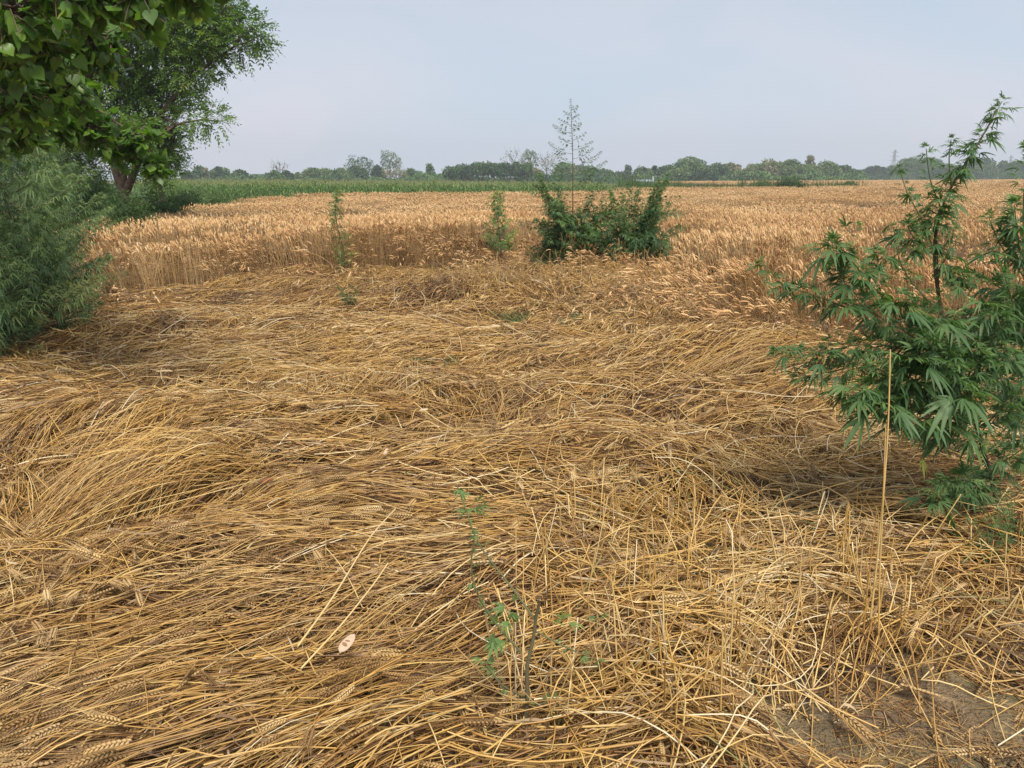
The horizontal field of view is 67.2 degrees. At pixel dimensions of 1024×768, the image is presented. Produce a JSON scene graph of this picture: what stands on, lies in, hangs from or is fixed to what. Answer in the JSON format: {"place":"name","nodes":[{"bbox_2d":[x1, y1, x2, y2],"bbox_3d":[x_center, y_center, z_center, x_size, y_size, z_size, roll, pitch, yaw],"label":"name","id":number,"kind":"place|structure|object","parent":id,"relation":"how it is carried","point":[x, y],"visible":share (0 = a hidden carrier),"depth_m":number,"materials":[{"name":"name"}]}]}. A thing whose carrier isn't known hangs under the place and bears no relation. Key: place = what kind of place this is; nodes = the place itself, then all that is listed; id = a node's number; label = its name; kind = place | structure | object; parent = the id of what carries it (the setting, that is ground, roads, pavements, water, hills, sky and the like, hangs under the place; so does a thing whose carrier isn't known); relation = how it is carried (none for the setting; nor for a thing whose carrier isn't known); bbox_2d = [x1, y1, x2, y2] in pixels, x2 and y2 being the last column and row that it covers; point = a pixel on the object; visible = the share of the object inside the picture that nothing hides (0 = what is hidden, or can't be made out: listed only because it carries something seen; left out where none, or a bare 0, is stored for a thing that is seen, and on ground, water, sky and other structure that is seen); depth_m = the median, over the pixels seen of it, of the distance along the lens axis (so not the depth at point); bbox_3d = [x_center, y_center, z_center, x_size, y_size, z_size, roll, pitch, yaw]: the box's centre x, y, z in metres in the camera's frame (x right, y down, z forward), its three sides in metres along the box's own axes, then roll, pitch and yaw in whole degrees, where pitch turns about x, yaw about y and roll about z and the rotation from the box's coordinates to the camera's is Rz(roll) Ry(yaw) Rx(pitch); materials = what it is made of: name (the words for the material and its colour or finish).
{"place":"outdoors","nodes":[
{"label":"outdoors","id":0,"kind":"place"},
{"bbox_2d":[50,172,868,227],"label":"margin grass","id":1,"kind":"structure","parent":0,"point":[645,184],"depth_m":61.45,"materials":[{"name":"green plant"}]},
{"bbox_2d":[0,179,1003,197],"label":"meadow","id":2,"kind":"structure","parent":0,"point":[396,189],"depth_m":125.38,"materials":[{"name":"green plant"}]},
{"bbox_2d":[0,177,1023,767],"bbox_3d":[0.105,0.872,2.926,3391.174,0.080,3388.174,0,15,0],"label":"ground","id":3,"kind":"structure","parent":0,"point":[826,727],"depth_m":2.37,"materials":[{"name":"soil"}]},
{"bbox_2d":[0,167,22,301],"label":"hemp bush","id":4,"kind":"object","parent":3,"relation":"on","point":[0,204],"visible":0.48,"depth_m":7.37,"materials":[{"name":"green plant"}]},
{"bbox_2d":[0,139,43,292],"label":"hemp bush","id":5,"kind":"object","parent":3,"relation":"on","point":[19,199],"visible":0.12,"depth_m":8.42,"materials":[{"name":"green plant"}]},
{"bbox_2d":[0,175,67,336],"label":"hemp bush","id":6,"kind":"object","parent":3,"relation":"on","point":[20,235],"visible":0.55,"depth_m":6.82,"materials":[{"name":"green plant"}]},
{"bbox_2d":[0,217,75,360],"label":"hemp bush","id":7,"kind":"object","parent":3,"relation":"on","point":[9,307],"visible":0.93,"depth_m":6.59,"materials":[{"name":"green plant"}]},
{"bbox_2d":[0,133,86,275],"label":"hemp bush","id":8,"kind":"object","parent":3,"relation":"on","point":[31,206],"visible":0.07,"depth_m":10.65,"materials":[{"name":"green plant"}]},
{"bbox_2d":[0,206,114,345],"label":"hemp bush","id":9,"kind":"object","parent":3,"relation":"on","point":[40,259],"visible":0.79,"depth_m":7.17,"materials":[{"name":"green plant"}]},
{"bbox_2d":[0,139,114,321],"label":"hemp bush","id":10,"kind":"object","parent":3,"relation":"on","point":[32,194],"visible":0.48,"depth_m":7.90,"materials":[{"name":"green plant"}]},
{"bbox_2d":[0,130,127,297],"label":"hemp bush","id":11,"kind":"object","parent":3,"relation":"on","point":[64,224],"visible":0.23,"depth_m":9.49,"materials":[{"name":"green plant"}]},
{"bbox_2d":[2,149,128,262],"bbox_3d":[-7.545,-2.808,12.896,1.899,2.180,2.014,0,15,0],"label":"hemp bush","id":12,"kind":"object","parent":3,"relation":"on","point":[72,171],"visible":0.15,"depth_m":12.83,"materials":[{"name":"green plant"}]},
{"bbox_2d":[41,155,116,223],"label":"shrub","id":13,"kind":"object","parent":3,"relation":"on","point":[102,187],"visible":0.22,"depth_m":19.29,"materials":[{"name":"green plant"}]},
{"bbox_2d":[0,0,228,185],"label":"broadleaf tree","id":14,"kind":"object","parent":3,"relation":"on","point":[35,44],"visible":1,"depth_m":4.56,"materials":[{"name":"green plant"}]},
{"bbox_2d":[93,175,135,214],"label":"shrub","id":15,"kind":"object","parent":3,"relation":"on","point":[113,184],"visible":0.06,"depth_m":23.03,"materials":[{"name":"green plant"}]},
{"bbox_2d":[91,184,165,264],"bbox_3d":[-7.398,-2.983,14.704,1.462,1.618,1.487,-10,18,-32],"label":"shrub","id":16,"kind":"object","parent":3,"relation":"on","point":[134,212],"visible":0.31,"depth_m":14.51,"materials":[{"name":"green plant"}]},
{"bbox_2d":[0,0,288,215],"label":"chinaberry tree","id":17,"kind":"object","parent":3,"relation":"on","point":[136,90],"visible":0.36,"depth_m":15.42,"materials":[{"name":"green plant"}]},
{"bbox_2d":[126,137,189,199],"bbox_3d":[-11.287,-6.556,24.365,2.582,3.374,1.690,10,18,34],"label":"chinaberry tree","id":18,"kind":"object","parent":3,"relation":"on","point":[160,184],"visible":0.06,"depth_m":24.23,"materials":[{"name":"green plant"}]},
{"bbox_2d":[132,179,193,215],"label":"shrub","id":19,"kind":"object","parent":3,"relation":"on","point":[165,208],"visible":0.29,"depth_m":19.40,"materials":[{"name":"green plant"}]},
{"bbox_2d":[164,188,205,212],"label":"shrub","id":20,"kind":"object","parent":3,"relation":"on","point":[187,199],"visible":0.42,"depth_m":26.07,"materials":[{"name":"green plant"}]},
{"bbox_2d":[181,170,197,180],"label":"tree","id":21,"kind":"object","parent":3,"relation":"on","point":[189,176],"visible":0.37,"depth_m":182.35,"materials":[{"name":"green plant"}]},
{"bbox_2d":[191,165,208,179],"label":"tree","id":22,"kind":"object","parent":3,"relation":"on","point":[202,172],"visible":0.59,"depth_m":186.86,"materials":[{"name":"green plant"}]},
{"bbox_2d":[204,195,226,210],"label":"shrub","id":23,"kind":"object","parent":3,"relation":"on","point":[213,200],"visible":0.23,"depth_m":29.09,"materials":[{"name":"green plant"}]},
{"bbox_2d":[209,166,230,178],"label":"tree","id":24,"kind":"object","parent":3,"relation":"on","point":[216,171],"visible":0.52,"depth_m":186.59,"materials":[{"name":"green plant"}]},
{"bbox_2d":[230,169,251,180],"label":"tree","id":25,"kind":"object","parent":3,"relation":"on","point":[239,172],"visible":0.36,"depth_m":182.33,"materials":[{"name":"green plant"}]},
{"bbox_2d":[261,170,295,180],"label":"tree","id":26,"kind":"object","parent":3,"relation":"on","point":[276,174],"visible":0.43,"depth_m":176.48,"materials":[{"name":"green plant"}]},
{"bbox_2d":[301,167,323,178],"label":"tree","id":27,"kind":"object","parent":3,"relation":"on","point":[311,172],"visible":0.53,"depth_m":186.88,"materials":[{"name":"green plant"}]},
{"bbox_2d":[320,167,334,176],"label":"tree","id":28,"kind":"object","parent":3,"relation":"on","point":[325,170],"visible":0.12,"depth_m":189.08,"materials":[{"name":"green plant"}]},
{"bbox_2d":[327,186,354,269],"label":"hemp plant","id":29,"kind":"object","parent":3,"relation":"on","point":[340,217],"visible":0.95,"depth_m":12.16,"materials":[{"name":"green plant"}]},
{"bbox_2d":[331,167,356,177],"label":"tree","id":30,"kind":"object","parent":3,"relation":"on","point":[342,172],"visible":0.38,"depth_m":187.75,"materials":[{"name":"green plant"}]},
{"bbox_2d":[347,165,369,178],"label":"tree","id":31,"kind":"object","parent":3,"relation":"on","point":[361,172],"visible":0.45,"depth_m":189.47,"materials":[{"name":"green plant"}]},
{"bbox_2d":[343,156,374,171],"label":"tree","id":32,"kind":"object","parent":3,"relation":"on","point":[354,163],"visible":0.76,"depth_m":196.53,"materials":[{"name":"green plant"}]},
{"bbox_2d":[111,176,620,203],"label":"maize field","id":33,"kind":"structure","parent":3,"relation":"on","point":[224,188],"depth_m":48.14,"materials":[{"name":"green plant"}]},
{"bbox_2d":[370,164,386,178],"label":"tree","id":34,"kind":"object","parent":3,"relation":"on","point":[376,170],"visible":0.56,"depth_m":187.91,"materials":[{"name":"green plant"}]},
{"bbox_2d":[380,150,401,172],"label":"tree","id":35,"kind":"object","parent":3,"relation":"on","point":[393,164],"visible":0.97,"depth_m":191.53,"materials":[{"name":"green plant"}]},
{"bbox_2d":[381,165,406,178],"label":"tree","id":36,"kind":"object","parent":3,"relation":"on","point":[392,174],"visible":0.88,"depth_m":186.14,"materials":[{"name":"green plant"}]},
{"bbox_2d":[403,168,419,176],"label":"tree","id":37,"kind":"object","parent":3,"relation":"on","point":[409,171],"visible":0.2,"depth_m":191.55,"materials":[{"name":"green plant"}]},
{"bbox_2d":[423,163,435,178],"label":"tree","id":38,"kind":"object","parent":3,"relation":"on","point":[430,168],"visible":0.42,"depth_m":188.31,"materials":[{"name":"green plant"}]},
{"bbox_2d":[441,165,454,179],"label":"grove tree","id":39,"kind":"object","parent":3,"relation":"on","point":[444,172],"visible":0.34,"depth_m":166.34,"materials":[{"name":"green plant"}]},
{"bbox_2d":[447,166,459,180],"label":"grove tree","id":40,"kind":"object","parent":3,"relation":"on","point":[452,173],"visible":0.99,"depth_m":162.58,"materials":[{"name":"green plant"}]},
{"bbox_2d":[455,163,469,180],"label":"grove tree","id":41,"kind":"object","parent":3,"relation":"on","point":[463,168],"visible":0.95,"depth_m":170.61,"materials":[{"name":"green plant"}]},
{"bbox_2d":[469,162,482,181],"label":"grove tree","id":42,"kind":"object","parent":3,"relation":"on","point":[474,167],"visible":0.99,"depth_m":169.12,"materials":[{"name":"green plant"}]},
{"bbox_2d":[482,160,493,179],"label":"grove tree","id":43,"kind":"object","parent":3,"relation":"on","point":[487,164],"visible":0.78,"depth_m":170.07,"materials":[{"name":"green plant"}]},
{"bbox_2d":[488,162,498,180],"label":"grove tree","id":44,"kind":"object","parent":3,"relation":"on","point":[491,168],"visible":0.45,"depth_m":168.59,"materials":[{"name":"green plant"}]},
{"bbox_2d":[492,162,506,182],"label":"grove tree","id":45,"kind":"object","parent":3,"relation":"on","point":[499,170],"visible":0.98,"depth_m":161.72,"materials":[{"name":"green plant"}]},
{"bbox_2d":[481,189,518,260],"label":"hemp plant","id":46,"kind":"object","parent":3,"relation":"on","point":[497,214],"visible":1,"depth_m":13.26,"materials":[{"name":"green plant"}]},
{"bbox_2d":[0,247,1023,767],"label":"lodged wheat","id":47,"kind":"object","parent":3,"relation":"on","point":[124,429],"visible":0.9,"depth_m":3.16,"materials":[{"name":"plant"}]},
{"bbox_2d":[300,563,387,669],"bbox_3d":[-0.535,0.752,2.556,0.018,0.036,0.612,4,16,15],"label":"dry stalk","id":48,"kind":"object","parent":47,"relation":"on","point":[324,643],"visible":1,"depth_m":2.48,"materials":[{"name":"plant"}]},
{"bbox_2d":[297,508,395,646],"bbox_3d":[-0.591,0.675,2.847,0.027,0.035,0.973,2,15,9],"label":"dry stalk","id":49,"kind":"object","parent":47,"relation":"on","point":[310,628],"visible":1,"depth_m":2.69,"materials":[{"name":"plant"}]},
{"bbox_2d":[338,634,354,651],"bbox_3d":[-0.511,0.802,2.388,0.031,0.027,0.072,8,17,29],"label":"seed pod","id":50,"kind":"object","parent":47,"relation":"on","point":[346,643],"visible":1,"depth_m":2.38,"materials":[{"name":"beige plant"}]},
{"bbox_2d":[335,284,358,308],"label":"weed tuft","id":51,"kind":"object","parent":47,"relation":"on","point":[347,299],"visible":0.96,"depth_m":8.64,"materials":[{"name":"green plant"}]},
{"bbox_2d":[408,355,459,367],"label":"weed tuft","id":52,"kind":"object","parent":47,"relation":"on","point":[435,360],"visible":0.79,"depth_m":6.40,"materials":[{"name":"green plant"}]},
{"bbox_2d":[488,308,539,321],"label":"weed tuft","id":53,"kind":"object","parent":47,"relation":"on","point":[511,316],"visible":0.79,"depth_m":8.05,"materials":[{"name":"green plant"}]},
{"bbox_2d":[948,472,1023,552],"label":"weed tuft","id":54,"kind":"object","parent":47,"relation":"on","point":[1004,525],"visible":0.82,"depth_m":3.13,"materials":[{"name":"green plant"}]},
{"bbox_2d":[963,513,1023,562],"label":"weed tuft","id":55,"kind":"object","parent":47,"relation":"on","point":[988,538],"visible":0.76,"depth_m":3.04,"materials":[{"name":"green plant"}]},
{"bbox_2d":[3,179,1023,354],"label":"standing wheat","id":56,"kind":"object","parent":3,"relation":"on","point":[732,232],"visible":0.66,"depth_m":13.02,"materials":[{"name":"plant"}]},
{"bbox_2d":[500,146,529,163],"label":"tree","id":57,"kind":"object","parent":3,"relation":"on","point":[510,156],"visible":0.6,"depth_m":219.94,"materials":[{"name":"grey plant"}]},
{"bbox_2d":[510,161,522,180],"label":"grove tree","id":58,"kind":"object","parent":3,"relation":"on","point":[515,169],"visible":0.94,"depth_m":170.19,"materials":[{"name":"green plant"}]},
{"bbox_2d":[519,161,534,180],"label":"grove tree","id":59,"kind":"object","parent":3,"relation":"on","point":[527,169],"visible":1,"depth_m":168.09,"materials":[{"name":"green plant"}]},
{"bbox_2d":[521,149,538,166],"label":"tree","id":60,"kind":"object","parent":3,"relation":"on","point":[533,153],"visible":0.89,"depth_m":218.16,"materials":[{"name":"green plant"}]},
{"bbox_2d":[452,485,608,747],"bbox_3d":[0.023,0.705,2.207,0.490,0.875,0.248,5,16,19],"label":"weed sprout","id":61,"kind":"object","parent":3,"relation":"on","point":[494,645],"visible":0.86,"depth_m":2.20,"materials":[{"name":"green plant"}]},
{"bbox_2d":[533,152,558,173],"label":"tree","id":62,"kind":"object","parent":3,"relation":"on","point":[547,161],"visible":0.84,"depth_m":217.11,"materials":[{"name":"grey plant"}]},
{"bbox_2d":[552,162,580,175],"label":"tree","id":63,"kind":"object","parent":3,"relation":"on","point":[567,167],"visible":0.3,"depth_m":195.71,"materials":[{"name":"green plant"}]},
{"bbox_2d":[515,99,619,268],"bbox_3d":[0.860,-2.707,11.422,1.669,2.884,1.388,0,15,0],"label":"hemp plant","id":64,"kind":"object","parent":3,"relation":"on","point":[556,210],"visible":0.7,"depth_m":11.29,"materials":[{"name":"green plant"}]},
{"bbox_2d":[577,164,601,176],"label":"tree","id":65,"kind":"object","parent":3,"relation":"on","point":[586,168],"visible":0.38,"depth_m":195.94,"materials":[{"name":"green plant"}]},
{"bbox_2d":[185,169,1023,183],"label":"undergrowth","id":66,"kind":"object","parent":3,"relation":"on","point":[765,175],"visible":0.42,"depth_m":176.99,"materials":[{"name":"green plant"}]},
{"bbox_2d":[598,168,617,177],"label":"tree","id":67,"kind":"object","parent":3,"relation":"on","point":[604,172],"visible":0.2,"depth_m":200.72,"materials":[{"name":"green plant"}]},
{"bbox_2d":[615,170,632,182],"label":"tree","id":68,"kind":"object","parent":3,"relation":"on","point":[622,174],"visible":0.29,"depth_m":210.54,"materials":[{"name":"green plant"}]},
{"bbox_2d":[624,164,632,179],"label":"tree","id":69,"kind":"object","parent":3,"relation":"on","point":[628,168],"visible":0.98,"depth_m":206.88,"materials":[{"name":"green plant"}]},
{"bbox_2d":[592,174,687,274],"bbox_3d":[1.700,-2.182,11.206,1.565,1.698,1.329,7,17,26],"label":"hemp plant","id":70,"kind":"object","parent":3,"relation":"on","point":[643,237],"visible":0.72,"depth_m":10.97,"materials":[{"name":"green plant"}]},
{"bbox_2d":[632,165,654,178],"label":"tree","id":71,"kind":"object","parent":3,"relation":"on","point":[643,170],"visible":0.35,"depth_m":191.87,"materials":[{"name":"green plant"}]},
{"bbox_2d":[655,164,673,177],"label":"tree","id":72,"kind":"object","parent":3,"relation":"on","point":[663,170],"visible":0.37,"depth_m":191.28,"materials":[{"name":"green plant"}]},
{"bbox_2d":[665,167,690,180],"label":"tree","id":73,"kind":"object","parent":3,"relation":"on","point":[680,171],"visible":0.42,"depth_m":176.82,"materials":[{"name":"green plant"}]},
{"bbox_2d":[669,155,706,172],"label":"tree","id":74,"kind":"object","parent":3,"relation":"on","point":[691,165],"visible":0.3,"depth_m":190.11,"materials":[{"name":"green plant"}]},
{"bbox_2d":[684,169,719,181],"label":"tree","id":75,"kind":"object","parent":3,"relation":"on","point":[704,175],"visible":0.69,"depth_m":173.79,"materials":[{"name":"green plant"}]},
{"bbox_2d":[706,162,730,176],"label":"tree","id":76,"kind":"object","parent":3,"relation":"on","point":[720,169],"visible":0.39,"depth_m":191.20,"materials":[{"name":"green plant"}]},
{"bbox_2d":[726,162,743,172],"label":"tree","id":77,"kind":"object","parent":3,"relation":"on","point":[733,167],"visible":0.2,"depth_m":195.69,"materials":[{"name":"green plant"}]},
{"bbox_2d":[726,169,756,179],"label":"tree","id":78,"kind":"object","parent":3,"relation":"on","point":[739,173],"visible":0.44,"depth_m":177.32,"materials":[{"name":"green plant"}]},
{"bbox_2d":[742,162,760,172],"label":"tree","id":79,"kind":"object","parent":3,"relation":"on","point":[750,167],"visible":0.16,"depth_m":196.31,"materials":[{"name":"green plant"}]},
{"bbox_2d":[754,158,789,178],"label":"tree","id":80,"kind":"object","parent":3,"relation":"on","point":[772,166],"visible":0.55,"depth_m":190.78,"materials":[{"name":"green plant"}]},
{"bbox_2d":[772,171,811,189],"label":"shrub","id":81,"kind":"object","parent":3,"relation":"on","point":[786,181],"visible":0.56,"depth_m":59.63,"materials":[{"name":"green plant"}]},
{"bbox_2d":[782,158,804,175],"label":"tree","id":82,"kind":"object","parent":3,"relation":"on","point":[794,166],"visible":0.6,"depth_m":190.77,"materials":[{"name":"green plant"}]},
{"bbox_2d":[804,155,815,165],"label":"tree","id":83,"kind":"object","parent":3,"relation":"on","point":[810,159],"visible":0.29,"depth_m":196.65,"materials":[{"name":"green plant"}]},
{"bbox_2d":[799,164,824,178],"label":"tree","id":84,"kind":"object","parent":3,"relation":"on","point":[810,167],"visible":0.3,"depth_m":190.97,"materials":[{"name":"green plant"}]},
{"bbox_2d":[817,159,843,176],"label":"tree","id":85,"kind":"object","parent":3,"relation":"on","point":[830,168],"visible":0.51,"depth_m":195.59,"materials":[{"name":"green plant"}]},
{"bbox_2d":[840,165,857,175],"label":"tree","id":86,"kind":"object","parent":3,"relation":"on","point":[847,168],"visible":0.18,"depth_m":205.24,"materials":[{"name":"green plant"}]},
{"bbox_2d":[860,512,876,660],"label":"dry stalk","id":87,"kind":"object","parent":3,"relation":"on","point":[862,645],"visible":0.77,"depth_m":2.50,"materials":[{"name":"plant"}]},
{"bbox_2d":[862,165,888,179],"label":"tree","id":88,"kind":"object","parent":3,"relation":"on","point":[872,170],"visible":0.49,"depth_m":286.33,"materials":[{"name":"green plant"}]},
{"bbox_2d":[866,349,890,655],"bbox_3d":[1.177,0.421,2.480,0.053,1.090,0.008,0,15,0],"label":"dry stalk","id":89,"kind":"object","parent":3,"relation":"on","point":[875,575],"visible":0.77,"depth_m":2.47,"materials":[{"name":"plant"}]},
{"bbox_2d":[877,424,885,662],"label":"dry stalk","id":90,"kind":"object","parent":3,"relation":"on","point":[881,542],"visible":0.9,"depth_m":2.45,"materials":[{"name":"plant"}]},
{"bbox_2d":[744,91,1023,540],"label":"hemp plant","id":91,"kind":"object","parent":3,"relation":"on","point":[951,382],"visible":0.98,"depth_m":3.08,"materials":[{"name":"green plant"}]},
{"bbox_2d":[893,572,909,657],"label":"wheat stalk","id":92,"kind":"object","parent":3,"relation":"on","point":[902,610],"visible":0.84,"depth_m":2.59,"materials":[{"name":"plant"}]},
{"bbox_2d":[891,157,927,179],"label":"tree","id":93,"kind":"object","parent":3,"relation":"on","point":[914,166],"visible":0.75,"depth_m":285.87,"materials":[{"name":"green plant"}]},
{"bbox_2d":[876,614,945,749],"bbox_3d":[1.233,0.968,2.345,0.050,0.300,0.494,0,15,-1],"label":"wheat stalk","id":94,"kind":"object","parent":3,"relation":"on","point":[940,739],"visible":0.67,"depth_m":2.36,"materials":[{"name":"plant"}]},
{"bbox_2d":[919,157,943,175],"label":"tree","id":95,"kind":"object","parent":3,"relation":"on","point":[939,161],"visible":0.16,"depth_m":294.78,"materials":[{"name":"green plant"}]},
{"bbox_2d":[930,163,957,179],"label":"tree","id":96,"kind":"object","parent":3,"relation":"on","point":[939,170],"visible":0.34,"depth_m":287.68,"materials":[{"name":"green plant"}]},
{"bbox_2d":[933,140,1023,477],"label":"hemp plant","id":97,"kind":"object","parent":3,"relation":"on","point":[1015,367],"visible":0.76,"depth_m":3.23,"materials":[{"name":"green plant"}]},
{"bbox_2d":[967,156,1000,178],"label":"tree","id":98,"kind":"object","parent":3,"relation":"on","point":[989,164],"visible":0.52,"depth_m":285.48,"materials":[{"name":"green plant"}]},
{"bbox_2d":[999,160,1023,178],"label":"tree","id":99,"kind":"object","parent":3,"relation":"on","point":[1019,166],"visible":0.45,"depth_m":292.14,"materials":[{"name":"green plant"}]},
{"bbox_2d":[3,0,1023,180],"label":"sky","id":100,"kind":"structure","parent":0,"point":[441,83],"materials":[{"name":"blue"}]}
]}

